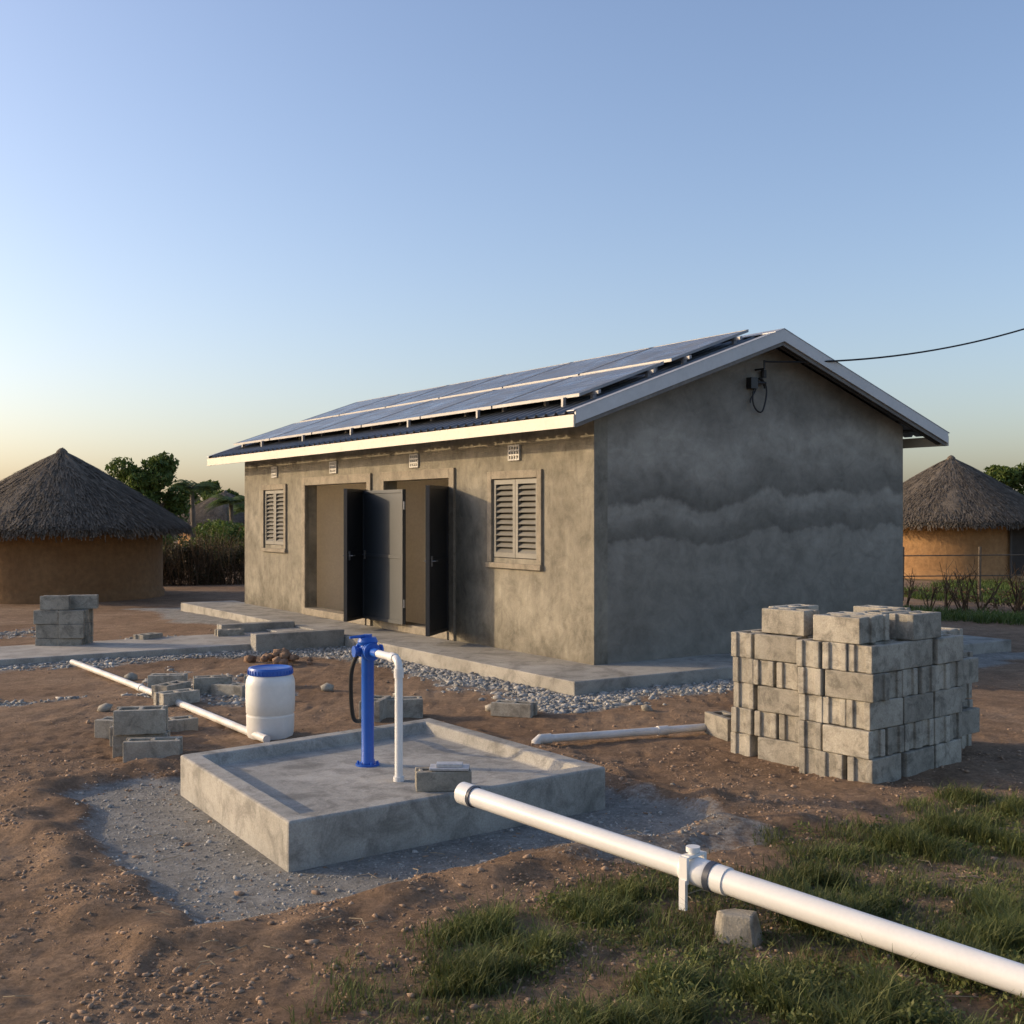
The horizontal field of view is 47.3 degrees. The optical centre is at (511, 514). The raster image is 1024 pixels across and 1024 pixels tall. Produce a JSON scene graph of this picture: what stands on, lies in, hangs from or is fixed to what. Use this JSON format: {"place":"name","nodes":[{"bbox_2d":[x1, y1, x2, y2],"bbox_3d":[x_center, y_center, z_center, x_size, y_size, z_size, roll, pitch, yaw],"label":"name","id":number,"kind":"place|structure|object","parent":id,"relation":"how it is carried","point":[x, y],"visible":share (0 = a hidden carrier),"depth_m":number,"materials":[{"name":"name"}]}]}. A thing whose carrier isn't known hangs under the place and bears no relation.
{"place":"outdoors","nodes":[
{"label":"outdoors","id":0,"kind":"place"},
{"bbox_2d":[0,631,267,665],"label":"concrete path","id":1,"kind":"structure","parent":0,"point":[104,649],"depth_m":15.98,"materials":[{"name":"grey concrete"}]},
{"bbox_2d":[0,627,738,924],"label":"gravel","id":2,"kind":"structure","parent":0,"point":[474,680],"depth_m":12.07,"materials":[{"name":"grey gravel"}]},
{"bbox_2d":[0,535,1023,1023],"bbox_3d":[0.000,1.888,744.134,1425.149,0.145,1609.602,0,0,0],"label":"ground","id":3,"kind":"structure","parent":0,"point":[42,727],"depth_m":6.72,"materials":[{"name":"brown soil"}]},
{"bbox_2d":[33,594,98,645],"bbox_3d":[-6.239,1.513,16.406,0.811,0.777,0.477,0,0,0],"label":"concrete block stack","id":4,"kind":"object","parent":3,"relation":"on","point":[62,620],"visible":0.86,"depth_m":16.21,"materials":[{"name":"grey concrete"}]},
{"bbox_2d":[0,447,193,603],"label":"thatched hut","id":5,"kind":"object","parent":3,"relation":"on","point":[70,524],"visible":1,"depth_m":25.54,"materials":[{"name":"grey plant"}]},
{"bbox_2d":[97,703,112,711],"bbox_3d":[-3.896,1.853,11.201,0.160,0.099,0.127,0,0,0],"label":"stone","id":6,"kind":"object","parent":3,"relation":"on","point":[105,707],"visible":0.91,"depth_m":11.16,"materials":[{"name":"stone"}]},
{"bbox_2d":[124,672,137,680],"bbox_3d":[-4.411,1.881,13.499,0.183,0.133,0.128,0,0,0],"label":"stone","id":7,"kind":"object","parent":3,"relation":"on","point":[131,676],"visible":0.62,"depth_m":13.45,"materials":[{"name":"stone"}]},
{"bbox_2d":[94,705,197,762],"bbox_3d":[-3.105,1.745,9.744,0.835,0.388,1.510,0,0,-9],"label":"concrete block stack","id":8,"kind":"object","parent":3,"relation":"on","point":[130,733],"visible":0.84,"depth_m":9.29,"materials":[{"name":"grey concrete"}]},
{"bbox_2d":[133,632,162,639],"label":"concrete block","id":9,"kind":"object","parent":3,"relation":"on","point":[151,635],"depth_m":17.11,"materials":[{"name":"grey concrete"}]},
{"bbox_2d":[105,450,191,535],"bbox_3d":[-12.409,-0.053,39.900,2.935,4.321,2.867,0,0,0],"label":"broadleaf tree","id":10,"kind":"object","parent":3,"relation":"on","point":[154,479],"visible":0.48,"depth_m":39.51,"materials":[{"name":"green plant"}]},
{"bbox_2d":[148,673,187,688],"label":"concrete block","id":11,"kind":"object","parent":3,"relation":"on","point":[156,678],"depth_m":12.65,"materials":[{"name":"grey concrete"}]},
{"bbox_2d":[70,659,269,742],"bbox_3d":[-3.825,1.865,12.340,0.083,0.091,6.231,0,0,-35],"label":"supply pipe","id":12,"kind":"object","parent":3,"relation":"on","point":[235,726],"visible":0.9,"depth_m":11.28,"materials":[{"name":"plastic"}]},
{"bbox_2d":[152,680,190,698],"bbox_3d":[-3.550,1.825,12.200,0.200,0.141,0.399,0,0,21],"label":"concrete block","id":13,"kind":"object","parent":3,"relation":"on","point":[172,685],"depth_m":12.11,"materials":[{"name":"grey concrete"}]},
{"bbox_2d":[154,688,199,706],"bbox_3d":[-3.350,1.828,11.700,0.200,0.133,0.404,0,0,44],"label":"concrete block","id":14,"kind":"object","parent":3,"relation":"on","point":[187,695],"depth_m":11.62,"materials":[{"name":"grey concrete"}]},
{"bbox_2d":[178,493,200,513],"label":"distant treeline","id":15,"kind":"object","parent":3,"relation":"on","point":[198,498],"depth_m":91.41,"materials":[{"name":"green plant"}]},
{"bbox_2d":[163,479,217,540],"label":"palm tree","id":16,"kind":"object","parent":3,"relation":"on","point":[193,486],"visible":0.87,"depth_m":49.90,"materials":[{"name":"green plant"}]},
{"bbox_2d":[162,526,244,585],"bbox_3d":[-8.894,1.177,31.937,5.066,1.756,2.470,0,0,0],"label":"brush hedge","id":17,"kind":"object","parent":3,"relation":"on","point":[209,573],"visible":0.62,"depth_m":31.77,"materials":[{"name":"brown plant"}]},
{"bbox_2d":[162,518,244,563],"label":"bushes","id":18,"kind":"object","parent":3,"relation":"on","point":[217,527],"visible":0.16,"depth_m":43.04,"materials":[{"name":"green plant"}]},
{"bbox_2d":[187,479,222,504],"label":"broadleaf tree","id":19,"kind":"object","parent":3,"relation":"on","point":[200,492],"visible":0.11,"depth_m":71.65,"materials":[{"name":"green plant"}]},
{"bbox_2d":[177,490,244,547],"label":"thatched hut","id":20,"kind":"object","parent":3,"relation":"on","point":[202,515],"visible":0.27,"depth_m":59.87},
{"bbox_2d":[193,674,231,694],"bbox_3d":[-3.200,1.817,12.500,0.395,0.187,0.200,0,0,-17],"label":"concrete block","id":21,"kind":"object","parent":3,"relation":"on","point":[202,684],"depth_m":12.40,"materials":[{"name":"grey concrete"}]},
{"bbox_2d":[205,488,238,499],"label":"broadleaf tree","id":22,"kind":"object","parent":3,"relation":"on","point":[229,490],"visible":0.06,"depth_m":65.87,"materials":[{"name":"green plant"}]},
{"bbox_2d":[204,494,244,541],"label":"palm tree","id":23,"kind":"object","parent":3,"relation":"on","point":[227,500],"visible":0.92,"depth_m":52.70,"materials":[{"name":"green plant"}]},
{"bbox_2d":[211,682,245,696],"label":"concrete block","id":24,"kind":"object","parent":3,"relation":"on","point":[229,689],"depth_m":12.26,"materials":[{"name":"grey concrete"}]},
{"bbox_2d":[214,628,243,636],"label":"concrete block","id":25,"kind":"object","parent":3,"relation":"on","point":[230,632],"depth_m":17.54,"materials":[{"name":"grey concrete"}]},
{"bbox_2d":[228,503,244,514],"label":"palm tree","id":26,"kind":"object","parent":3,"relation":"on","point":[238,509],"visible":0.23,"depth_m":57.64,"materials":[{"name":"green plant"}]},
{"bbox_2d":[245,664,294,740],"bbox_3d":[-2.090,1.619,10.120,0.422,0.612,0.422,0,0,0],"label":"plastic barrel","id":27,"kind":"object","parent":3,"relation":"on","point":[270,697],"visible":0.98,"depth_m":9.95,"materials":[{"name":"white plastic"}]},
{"bbox_2d":[244,648,312,665],"bbox_3d":[-2.991,1.817,15.024,0.953,0.223,0.578,0,0,30],"label":"rubble pile","id":28,"kind":"object","parent":3,"relation":"on","point":[284,656],"visible":0.96,"depth_m":14.90,"materials":[{"name":"stone"}]},
{"bbox_2d":[217,620,343,651],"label":"entrance kerb","id":29,"kind":"structure","parent":3,"relation":"on","point":[287,634],"depth_m":16.73,"materials":[{"name":"concrete"}]},
{"bbox_2d":[321,683,333,691],"bbox_3d":[-1.989,1.861,12.604,0.144,0.099,0.128,0,0,0],"label":"stone","id":30,"kind":"object","parent":3,"relation":"on","point":[325,687],"visible":1,"depth_m":12.56,"materials":[{"name":"stone"}]},
{"bbox_2d":[359,695,390,722],"bbox_3d":[-1.280,1.811,10.950,0.200,0.191,0.395,0,0,10],"label":"concrete block","id":31,"kind":"object","parent":3,"relation":"on","point":[380,708],"depth_m":10.80,"materials":[{"name":"grey concrete"}]},
{"bbox_2d":[181,718,604,871],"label":"well platform","id":32,"kind":"structure","parent":3,"relation":"on","point":[299,803],"depth_m":7.49,"materials":[{"name":"concrete"}]},
{"bbox_2d":[349,634,403,781],"bbox_3d":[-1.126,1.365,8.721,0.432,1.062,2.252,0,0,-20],"label":"hand pump","id":33,"kind":"object","parent":32,"relation":"on","point":[368,650],"visible":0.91,"depth_m":8.15,"materials":[{"name":"blue paint"}]},
{"bbox_2d":[415,767,471,791],"bbox_3d":[-0.420,1.607,7.130,0.335,0.120,0.170,0,0,-7],"label":"concrete block","id":34,"kind":"object","parent":32,"relation":"on","point":[426,780],"depth_m":7.04,"materials":[{"name":"grey concrete"}]},
{"bbox_2d":[429,762,469,770],"bbox_3d":[-0.380,1.526,7.120,0.240,0.035,0.140,0,0,0],"label":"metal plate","id":35,"kind":"object","parent":34,"relation":"on","point":[449,766],"visible":1,"depth_m":7.08,"materials":[{"name":"silver metal"}]},
{"bbox_2d":[387,696,422,717],"bbox_3d":[-1.050,1.829,11.100,0.397,0.188,0.200,0,0,-9],"label":"concrete block","id":36,"kind":"object","parent":3,"relation":"on","point":[412,706],"depth_m":11.01,"materials":[{"name":"grey concrete"}]},
{"bbox_2d":[485,704,490,711],"bbox_3d":[-0.197,1.885,11.394,0.135,0.089,0.105,0,0,-10],"label":"stone","id":37,"kind":"object","parent":3,"relation":"on","point":[488,707],"visible":0.38,"depth_m":11.36,"materials":[{"name":"concrete"}]},
{"bbox_2d":[3,819,991,1000],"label":"twigs","id":38,"kind":"object","parent":3,"relation":"on","point":[488,921],"visible":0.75,"depth_m":5.37,"materials":[{"name":"brown wood"}]},
{"bbox_2d":[0,629,1023,1023],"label":"dirt clods","id":39,"kind":"object","parent":3,"relation":"on","point":[174,989],"visible":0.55,"depth_m":5.63,"materials":[{"name":"brown soil"}]},
{"bbox_2d":[491,699,536,717],"bbox_3d":[0.020,1.846,11.150,0.406,0.129,0.200,0,0,20],"label":"concrete block","id":40,"kind":"object","parent":3,"relation":"on","point":[513,708],"depth_m":11.07,"materials":[{"name":"grey concrete"}]},
{"bbox_2d":[181,600,1010,695],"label":"veranda slab","id":41,"kind":"structure","parent":3,"relation":"on","point":[572,678],"depth_m":14.19,"materials":[{"name":"concrete"}]},
{"bbox_2d":[317,479,448,623],"bbox_3d":[0.138,0.385,19.934,5.130,2.730,11.000,0,0,-33],"label":"interior partition","id":42,"kind":"object","parent":41,"relation":"on","point":[330,546],"depth_m":21.20,"materials":[{"name":"beige paint"}]},
{"bbox_2d":[245,413,607,664],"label":"front wall","id":43,"kind":"structure","parent":41,"relation":"on","point":[557,608],"depth_m":15.26,"materials":[{"name":"paint"}]},
{"bbox_2d":[265,490,282,544],"bbox_3d":[-4.364,0.045,21.918,0.170,1.030,0.990,0,0,-33],"label":"louvre shutter","id":44,"kind":"object","parent":43,"relation":"attached to","point":[275,523],"visible":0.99,"depth_m":21.94,"materials":[{"name":"paint"}]},
{"bbox_2d":[361,489,405,624],"bbox_3d":[-1.960,0.620,17.833,0.167,2.000,1.378,0,0,-33],"label":"door leaf","id":45,"kind":"object","parent":43,"relation":"attached to","point":[384,555],"visible":1,"depth_m":17.77,"materials":[{"name":"paint"}]},
{"bbox_2d":[271,444,520,477],"bbox_3d":[-2.203,-0.800,18.432,0.028,0.200,8.410,0,0,-33],"label":"air vent","id":46,"kind":"object","parent":43,"relation":"attached to","point":[514,452],"visible":1,"depth_m":17.21,"materials":[{"name":"white painted concrete"}]},
{"bbox_2d":[260,468,543,640],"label":"opening trim","id":47,"kind":"structure","parent":43,"relation":"attached to","point":[418,628],"depth_m":16.97,"materials":[{"name":"paint"}]},
{"bbox_2d":[343,489,366,621],"bbox_3d":[-2.420,0.610,18.155,0.167,2.020,0.838,0,0,15],"label":"door leaf","id":48,"kind":"object","parent":47,"relation":"attached to","point":[352,555],"visible":0.71,"depth_m":18.02,"materials":[{"name":"metal"}]},
{"bbox_2d":[424,485,448,635],"bbox_3d":[-1.019,0.610,16.013,0.167,2.020,0.838,0,0,15],"label":"door leaf","id":49,"kind":"object","parent":47,"relation":"attached to","point":[437,560],"visible":1,"depth_m":15.96,"materials":[{"name":"metal"}]},
{"bbox_2d":[494,478,535,558],"bbox_3d":[0.113,0.045,15.077,0.170,1.030,1.060,0,0,-33],"label":"louvre shutter","id":50,"kind":"object","parent":43,"relation":"attached to","point":[517,517],"visible":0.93,"depth_m":15.04,"materials":[{"name":"paint"}]},
{"bbox_2d":[224,341,939,456],"bbox_3d":[0.061,-1.662,20.051,6.530,1.304,12.320,0,0,-33],"label":"rafter","id":51,"kind":"object","parent":43,"relation":"on","point":[900,421],"visible":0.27,"depth_m":16.00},
{"bbox_2d":[209,334,921,457],"bbox_3d":[0.066,-1.751,20.042,6.570,1.216,12.340,0,0,-33],"label":"roof sheet","id":52,"kind":"object","parent":51,"relation":"on","point":[530,410],"visible":0.19,"depth_m":15.73,"materials":[{"name":"metal"}]},
{"bbox_2d":[234,329,748,446],"bbox_3d":[-1.262,-1.828,19.077,2.750,1.115,11.700,0,0,-33],"label":"panel frame","id":53,"kind":"object","parent":52,"relation":"on","point":[647,372],"visible":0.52,"depth_m":16.07,"materials":[{"name":"metal"}]},
{"bbox_2d":[238,330,744,442],"bbox_3d":[-1.236,-1.885,19.083,2.660,0.978,11.440,0,0,-33],"label":"solar panel","id":54,"kind":"object","parent":53,"relation":"attached to","point":[576,384],"visible":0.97,"depth_m":17.32,"materials":[{"name":"blue glass"}]},
{"bbox_2d":[207,328,949,456],"bbox_3d":[0.061,-1.769,20.051,6.630,1.210,12.430,0,0,-33],"label":"roof flashing","id":55,"kind":"object","parent":52,"relation":"on","point":[766,333],"visible":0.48,"depth_m":14.40,"materials":[{"name":"grey metal"}]},
{"bbox_2d":[208,329,947,458],"bbox_3d":[0.061,-1.691,20.051,6.570,1.336,12.420,0,0,-33],"label":"barge board","id":56,"kind":"object","parent":51,"relation":"attached to","point":[684,374],"visible":0.59,"depth_m":14.58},
{"bbox_2d":[207,414,948,465],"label":"eave fascia","id":57,"kind":"structure","parent":56,"relation":"attached to","point":[554,422],"depth_m":16.46,"materials":[{"name":"paint"}]},
{"bbox_2d":[211,342,945,465],"bbox_3d":[0.061,-1.594,20.050,6.530,1.228,12.365,0,0,-33],"label":"barge batten","id":58,"kind":"object","parent":56,"relation":"attached to","point":[851,386],"visible":0.59,"depth_m":14.81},
{"bbox_2d":[608,348,902,663],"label":"gable wall","id":59,"kind":"structure","parent":41,"relation":"on","point":[731,509],"depth_m":14.97,"materials":[{"name":"paint"}]},
{"bbox_2d":[746,360,767,412],"bbox_3d":[3.180,-1.645,15.008,0.307,0.669,0.174,0,0,-33],"label":"cable bracket","id":60,"kind":"object","parent":59,"relation":"attached to","point":[752,382],"visible":1,"depth_m":14.99,"materials":[{"name":"black plastic"}]},
{"bbox_2d":[531,723,705,743],"bbox_3d":[1.226,1.862,9.958,2.364,0.165,0.083,0,0,-25],"label":"supply pipe","id":61,"kind":"object","parent":3,"relation":"on","point":[549,738],"visible":0.74,"depth_m":9.77,"materials":[{"name":"plastic"}]},
{"bbox_2d":[641,704,652,710],"bbox_3d":[1.311,1.868,11.308,0.101,0.082,0.103,0,0,35],"label":"stone","id":62,"kind":"object","parent":3,"relation":"on","point":[645,707],"visible":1,"depth_m":11.28,"materials":[{"name":"stone"}]},
{"bbox_2d":[705,710,731,740],"bbox_3d":[1.830,1.801,10.000,0.200,0.190,0.405,0,0,-19],"label":"concrete block","id":63,"kind":"object","parent":3,"relation":"on","point":[718,724],"depth_m":9.95,"materials":[{"name":"grey concrete"}]},
{"bbox_2d":[714,908,762,949],"bbox_3d":[1.012,1.838,5.194,0.222,0.170,0.256,0,0,0],"label":"concrete lump","id":64,"kind":"object","parent":3,"relation":"on","point":[734,924],"visible":0.63,"depth_m":5.12,"materials":[{"name":"grey concrete"}]},
{"bbox_2d":[454,782,1023,997],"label":"water pipe","id":65,"kind":"object","parent":3,"relation":"on","point":[694,866],"visible":1,"depth_m":5.19,"materials":[{"name":"white plastic"}]},
{"bbox_2d":[731,604,979,783],"bbox_3d":[2.832,1.321,9.323,1.963,1.186,1.359,0,0,-40],"label":"concrete block stack","id":66,"kind":"object","parent":3,"relation":"on","point":[874,694],"visible":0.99,"depth_m":8.63,"materials":[{"name":"grey concrete"}]},
{"bbox_2d":[903,568,915,606],"bbox_3d":[8.106,1.506,24.025,0.432,0.864,0.798,0,0,43],"label":"dry shrub","id":67,"kind":"object","parent":3,"relation":"on","point":[910,592],"visible":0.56,"depth_m":24.04,"materials":[{"name":"brown plant"}]},
{"bbox_2d":[916,580,942,608],"bbox_3d":[8.345,1.617,23.232,0.477,0.642,0.582,0,0,0],"label":"dry shrub","id":68,"kind":"object","parent":3,"relation":"on","point":[933,593],"visible":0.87,"depth_m":23.28,"materials":[{"name":"brown plant"}]},
{"bbox_2d":[938,561,973,608],"bbox_3d":[8.797,1.416,23.502,0.693,1.042,0.741,0,0,0],"label":"dry shrub","id":69,"kind":"object","parent":3,"relation":"on","point":[946,602],"visible":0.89,"depth_m":23.39,"materials":[{"name":"brown plant"}]},
{"bbox_2d":[941,571,972,609],"bbox_3d":[8.893,1.537,23.508,0.661,0.804,0.431,0,0,-24],"label":"dry shrub","id":70,"kind":"object","parent":3,"relation":"on","point":[954,599],"visible":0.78,"depth_m":23.41,"materials":[{"name":"brown plant"}]},
{"bbox_2d":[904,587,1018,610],"bbox_3d":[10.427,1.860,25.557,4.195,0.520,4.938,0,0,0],"label":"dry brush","id":71,"kind":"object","parent":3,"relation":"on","point":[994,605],"visible":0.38,"depth_m":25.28,"materials":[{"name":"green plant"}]},
{"bbox_2d":[903,455,1023,579],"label":"thatched hut","id":72,"kind":"object","parent":3,"relation":"on","point":[952,505],"visible":0.62,"depth_m":34.23,"materials":[{"name":"grey plant"}]},
{"bbox_2d":[1009,527,1023,577],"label":"doorway","id":73,"kind":"structure","parent":72,"relation":"in","point":[1016,536],"depth_m":34.19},
{"bbox_2d":[903,577,1023,624],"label":"field grass","id":74,"kind":"structure","parent":3,"relation":"on","point":[981,616],"depth_m":23.06,"materials":[{"name":"green plant"}]},
{"bbox_2d":[903,547,1023,600],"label":"stick fence","id":75,"kind":"object","parent":3,"relation":"on","point":[979,555],"visible":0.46,"depth_m":25.75,"materials":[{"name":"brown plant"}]},
{"bbox_2d":[952,559,978,611],"bbox_3d":[9.031,1.373,23.249,0.348,1.125,0.776,0,0,-9],"label":"dry shrub","id":76,"kind":"object","parent":3,"relation":"on","point":[965,601],"visible":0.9,"depth_m":23.24,"materials":[{"name":"brown plant"}]},
{"bbox_2d":[966,566,1007,609],"bbox_3d":[9.435,1.459,23.270,0.778,0.960,0.606,0,0,23],"label":"dry shrub","id":77,"kind":"object","parent":3,"relation":"on","point":[986,603],"visible":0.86,"depth_m":23.27,"materials":[{"name":"brown plant"}]},
{"bbox_2d":[983,461,1023,494],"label":"broadleaf tree","id":78,"kind":"object","parent":3,"relation":"on","point":[1012,477],"visible":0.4,"depth_m":59.39,"materials":[{"name":"green plant"}]},
{"bbox_2d":[1002,581,1023,612],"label":"dry shrub","id":79,"kind":"object","parent":3,"relation":"on","point":[1020,596],"visible":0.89,"depth_m":22.55,"materials":[{"name":"plant"}]},
{"bbox_2d":[1005,565,1023,612],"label":"dry shrub","id":80,"kind":"object","parent":3,"relation":"on","point":[1011,584],"visible":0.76,"depth_m":22.86,"materials":[{"name":"plant"}]},
{"bbox_2d":[1005,571,1023,607],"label":"dry shrub","id":81,"kind":"object","parent":3,"relation":"on","point":[1015,589],"visible":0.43,"depth_m":24.32,"materials":[{"name":"brown plant"}]},
{"bbox_2d":[1012,562,1023,611],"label":"dry shrub","id":82,"kind":"object","parent":3,"relation":"on","point":[1015,570],"visible":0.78,"depth_m":23.13,"materials":[{"name":"brown plant"}]},
{"bbox_2d":[0,0,1023,502],"label":"sky","id":83,"kind":"structure","parent":0,"point":[224,223],"materials":[{"name":"blue"}]},
{"bbox_2d":[281,775,1023,1023],"bbox_3d":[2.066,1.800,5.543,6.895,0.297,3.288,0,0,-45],"label":"grass","id":84,"kind":"structure","parent":0,"point":[1001,915],"depth_m":5.10,"materials":[{"name":"green plant"}]},
{"bbox_3d":[11.400,-1.350,18.000,1.000,7.100,0.260,0,0,0],"label":"utility pole","id":85,"kind":"object","parent":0,"visible":0},
{"bbox_2d":[765,328,1023,362],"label":"power cable","id":86,"kind":"object","parent":85,"relation":"attached to","point":[894,355],"visible":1,"depth_m":15.65,"materials":[{"name":"black rubber"}]}
]}

